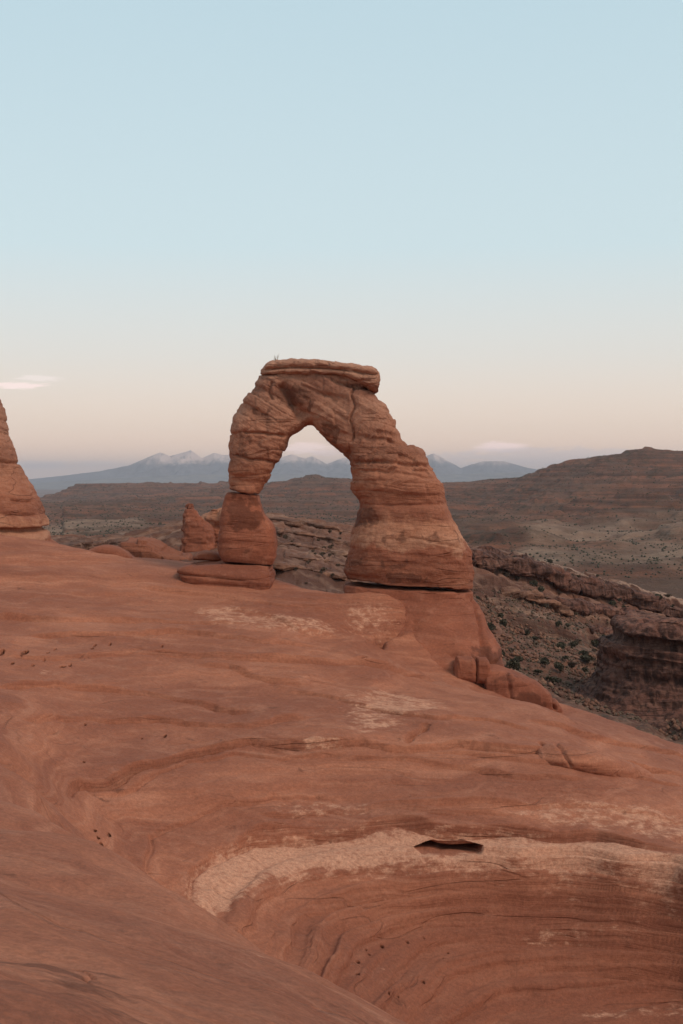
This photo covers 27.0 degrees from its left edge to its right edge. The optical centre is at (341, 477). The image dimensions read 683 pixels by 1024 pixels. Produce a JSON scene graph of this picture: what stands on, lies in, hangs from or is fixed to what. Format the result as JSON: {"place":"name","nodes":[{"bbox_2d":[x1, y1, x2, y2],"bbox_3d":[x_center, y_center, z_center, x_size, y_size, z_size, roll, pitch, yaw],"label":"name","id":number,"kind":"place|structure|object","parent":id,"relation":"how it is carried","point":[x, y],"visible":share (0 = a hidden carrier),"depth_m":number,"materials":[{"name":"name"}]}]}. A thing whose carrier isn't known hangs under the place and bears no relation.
{"place":"outdoors","nodes":[
{"label":"outdoors","id":0,"kind":"place"},
{"bbox_2d":[35,489,63,496],"bbox_3d":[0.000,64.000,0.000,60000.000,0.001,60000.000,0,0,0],"label":"ground","id":1,"kind":"structure","parent":0,"point":[41,492],"depth_m":6742.67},
{"bbox_2d":[32,472,526,488],"bbox_3d":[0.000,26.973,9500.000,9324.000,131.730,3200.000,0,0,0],"label":"foothills","id":2,"kind":"structure","parent":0,"point":[207,478],"depth_m":9265.59,"materials":[{"name":"grey stone"}]},
{"bbox_2d":[28,450,536,483],"bbox_3d":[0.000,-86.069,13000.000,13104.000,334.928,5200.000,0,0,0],"label":"mountains","id":3,"kind":"structure","parent":0,"point":[190,462],"depth_m":12705.05,"materials":[{"name":"grey stone"}]},
{"bbox_2d":[0,534,682,1023],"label":"rock ground","id":4,"kind":"structure","parent":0,"point":[280,802],"depth_m":41.72,"materials":[{"name":"stone"}]},
{"bbox_2d":[0,400,58,543],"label":"sandstone butte","id":5,"kind":"object","parent":4,"relation":"on","point":[22,512],"visible":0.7,"depth_m":78.20,"materials":[{"name":"brown stone"}]},
{"bbox_2d":[62,538,126,549],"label":"rock ledge","id":6,"kind":"object","parent":4,"relation":"on","point":[79,543],"visible":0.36,"depth_m":110.64,"materials":[{"name":"stone"}]},
{"bbox_2d":[89,544,134,557],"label":"lens boulder","id":7,"kind":"object","parent":4,"relation":"on","point":[112,549],"visible":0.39,"depth_m":74.52,"materials":[{"name":"orange stone"}]},
{"bbox_2d":[118,536,192,560],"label":"boulder","id":8,"kind":"structure","parent":4,"relation":"on","point":[144,547],"depth_m":97.61,"materials":[{"name":"stone"}]},
{"bbox_2d":[177,358,503,686],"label":"rock arch","id":9,"kind":"object","parent":4,"relation":"on","point":[410,550],"visible":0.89,"depth_m":70.43,"materials":[{"name":"stone"}]},
{"bbox_2d":[192,550,220,560],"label":"boulder","id":10,"kind":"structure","parent":9,"relation":"on","point":[207,555],"depth_m":72.65,"materials":[{"name":"orange stone"}]},
{"bbox_2d":[453,656,476,682],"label":"foot block","id":11,"kind":"structure","parent":4,"relation":"on","point":[465,668],"depth_m":64.48,"materials":[{"name":"orange stone"}]},
{"bbox_2d":[475,657,490,683],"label":"foot block","id":12,"kind":"structure","parent":4,"relation":"on","point":[483,672],"depth_m":64.52,"materials":[{"name":"orange stone"}]},
{"bbox_2d":[483,664,562,712],"bbox_3d":[8.291,9.773,65.794,3.778,2.130,3.046,0,0,0],"label":"long boulder","id":13,"kind":"object","parent":4,"relation":"on","point":[507,682],"visible":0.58,"depth_m":64.60,"materials":[{"name":"orange stone"}]},
{"bbox_2d":[536,743,653,778],"bbox_3d":[8.883,9.866,48.597,4.836,1.671,2.383,0,0,-14],"label":"whaleback rock","id":14,"kind":"object","parent":4,"relation":"on","point":[579,758],"visible":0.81,"depth_m":47.65,"materials":[{"name":"stone"}]},
{"bbox_2d":[0,0,682,478],"label":"sky","id":15,"kind":"structure","parent":0,"point":[476,205],"materials":[{"name":"blue"}]},
{"bbox_2d":[40,446,682,598],"bbox_3d":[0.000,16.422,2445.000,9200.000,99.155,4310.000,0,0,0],"label":"hills","id":16,"kind":"structure","parent":0,"point":[480,531],"depth_m":1087.32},
{"bbox_2d":[41,449,682,579],"bbox_3d":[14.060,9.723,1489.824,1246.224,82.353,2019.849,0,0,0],"label":"scrub","id":17,"kind":"object","parent":16,"relation":"on","point":[576,548],"visible":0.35,"depth_m":882.17,"materials":[{"name":"green plant"}]},
{"bbox_2d":[51,512,682,744],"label":"ridge","id":18,"kind":"structure","parent":0,"point":[171,534],"depth_m":135.50,"materials":[{"name":"brown stone"}]},
{"bbox_2d":[179,503,215,552],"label":"rock spire","id":19,"kind":"object","parent":18,"relation":"on","point":[197,529],"visible":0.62,"depth_m":102.46,"materials":[{"name":"orange stone"}]},
{"bbox_2d":[201,508,221,547],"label":"rock outcrop","id":20,"kind":"object","parent":18,"relation":"on","point":[212,517],"visible":0.16,"depth_m":105.43,"materials":[{"name":"stone"}]},
{"bbox_2d":[268,517,350,532],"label":"rock ledge","id":21,"kind":"object","parent":18,"relation":"on","point":[293,522],"visible":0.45,"depth_m":136.92,"materials":[{"name":"stone"}]},
{"bbox_2d":[275,527,349,546],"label":"rock ledge","id":22,"kind":"object","parent":18,"relation":"on","point":[329,539],"visible":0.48,"depth_m":131.64,"materials":[{"name":"stone"}]},
{"bbox_2d":[278,542,347,556],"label":"rock ledge","id":23,"kind":"object","parent":18,"relation":"on","point":[323,549],"visible":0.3,"depth_m":126.06,"materials":[{"name":"stone"}]},
{"bbox_2d":[288,553,344,566],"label":"rock ledge","id":24,"kind":"object","parent":18,"relation":"on","point":[312,558],"visible":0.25,"depth_m":107.85,"materials":[{"name":"stone"}]},
{"bbox_2d":[273,561,368,582],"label":"rock ledge","id":25,"kind":"object","parent":18,"relation":"on","point":[282,566],"visible":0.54,"depth_m":102.58,"materials":[{"name":"stone"}]},
{"bbox_2d":[487,622,495,629],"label":"juniper shrub","id":26,"kind":"object","parent":18,"relation":"on","point":[490,624],"visible":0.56,"depth_m":134.37,"materials":[{"name":"green plant"}]},
{"bbox_2d":[499,619,507,626],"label":"juniper shrub","id":27,"kind":"object","parent":18,"relation":"on","point":[503,622],"visible":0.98,"depth_m":141.50,"materials":[{"name":"green plant"}]},
{"bbox_2d":[505,647,516,650],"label":"sage shrub","id":28,"kind":"object","parent":18,"relation":"on","point":[511,649],"visible":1,"depth_m":131.16,"materials":[{"name":"green plant"}]},
{"bbox_2d":[505,659,519,670],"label":"juniper shrub","id":29,"kind":"object","parent":18,"relation":"on","point":[514,665],"visible":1,"depth_m":103.84,"materials":[{"name":"green plant"}]},
{"bbox_2d":[513,656,522,661],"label":"juniper shrub","id":30,"kind":"object","parent":18,"relation":"on","point":[518,658],"visible":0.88,"depth_m":126.62,"materials":[{"name":"green plant"}]},
{"bbox_2d":[529,580,537,586],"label":"juniper shrub","id":31,"kind":"object","parent":18,"relation":"on","point":[533,582],"visible":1,"depth_m":162.97,"materials":[{"name":"green plant"}]},
{"bbox_2d":[500,586,573,616],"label":"cliff","id":32,"kind":"structure","parent":18,"relation":"on","point":[536,595],"depth_m":158.68,"materials":[{"name":"stone"}]},
{"bbox_2d":[537,586,544,591],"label":"juniper shrub","id":33,"kind":"object","parent":18,"relation":"on","point":[540,589],"visible":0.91,"depth_m":161.12,"materials":[{"name":"green plant"}]},
{"bbox_2d":[541,660,549,667],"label":"juniper shrub","id":34,"kind":"object","parent":18,"relation":"on","point":[544,662],"visible":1,"depth_m":127.94,"materials":[{"name":"green plant"}]},
{"bbox_2d":[549,676,561,684],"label":"juniper shrub","id":35,"kind":"object","parent":18,"relation":"on","point":[554,679],"visible":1,"depth_m":124.26,"materials":[{"name":"green plant"}]},
{"bbox_2d":[554,662,563,672],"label":"juniper shrub","id":36,"kind":"object","parent":18,"relation":"on","point":[558,665],"visible":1,"depth_m":128.64,"materials":[{"name":"green plant"}]},
{"bbox_2d":[556,642,565,649],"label":"juniper shrub","id":37,"kind":"object","parent":18,"relation":"on","point":[561,645],"visible":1,"depth_m":140.01,"materials":[{"name":"green plant"}]},
{"bbox_2d":[569,641,577,646],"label":"juniper shrub","id":38,"kind":"object","parent":18,"relation":"on","point":[573,642],"visible":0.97,"depth_m":148.12,"materials":[{"name":"green plant"}]},
{"bbox_2d":[470,546,682,617],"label":"cliff","id":39,"kind":"structure","parent":18,"relation":"on","point":[491,559],"depth_m":172.26,"materials":[{"name":"stone"}]},
{"bbox_2d":[472,588,682,739],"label":"loose stones","id":40,"kind":"object","parent":18,"relation":"on","point":[517,630],"visible":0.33,"depth_m":132.97,"materials":[{"name":"stone"}]},
{"bbox_2d":[473,589,682,739],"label":"ground cover","id":41,"kind":"object","parent":18,"relation":"on","point":[568,669],"visible":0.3,"depth_m":135.27,"materials":[{"name":"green plant"}]},
{"bbox_2d":[578,650,588,654],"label":"juniper shrub","id":42,"kind":"object","parent":18,"relation":"on","point":[582,652],"visible":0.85,"depth_m":143.20,"materials":[{"name":"green plant"}]},
{"bbox_2d":[580,654,592,662],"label":"juniper shrub","id":43,"kind":"object","parent":18,"relation":"on","point":[586,657],"visible":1,"depth_m":137.56,"materials":[{"name":"green plant"}]},
{"bbox_2d":[542,592,644,618],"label":"cliff","id":44,"kind":"structure","parent":18,"relation":"on","point":[581,606],"depth_m":166.16,"materials":[{"name":"stone"}]},
{"bbox_2d":[591,639,598,645],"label":"juniper shrub","id":45,"kind":"object","parent":18,"relation":"on","point":[595,641],"visible":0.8,"depth_m":156.05,"materials":[{"name":"green plant"}]},
{"bbox_2d":[588,624,612,634],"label":"rock","id":46,"kind":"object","parent":18,"relation":"on","point":[600,629],"depth_m":160.76,"materials":[{"name":"stone"}]},
{"bbox_2d":[607,600,615,605],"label":"juniper shrub","id":47,"kind":"object","parent":18,"relation":"on","point":[611,602],"visible":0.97,"depth_m":179.16,"materials":[{"name":"green plant"}]},
{"bbox_2d":[577,611,682,731],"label":"dark butte","id":48,"kind":"object","parent":18,"relation":"on","point":[639,669],"visible":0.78,"depth_m":116.93,"materials":[{"name":"stone"}]}
]}

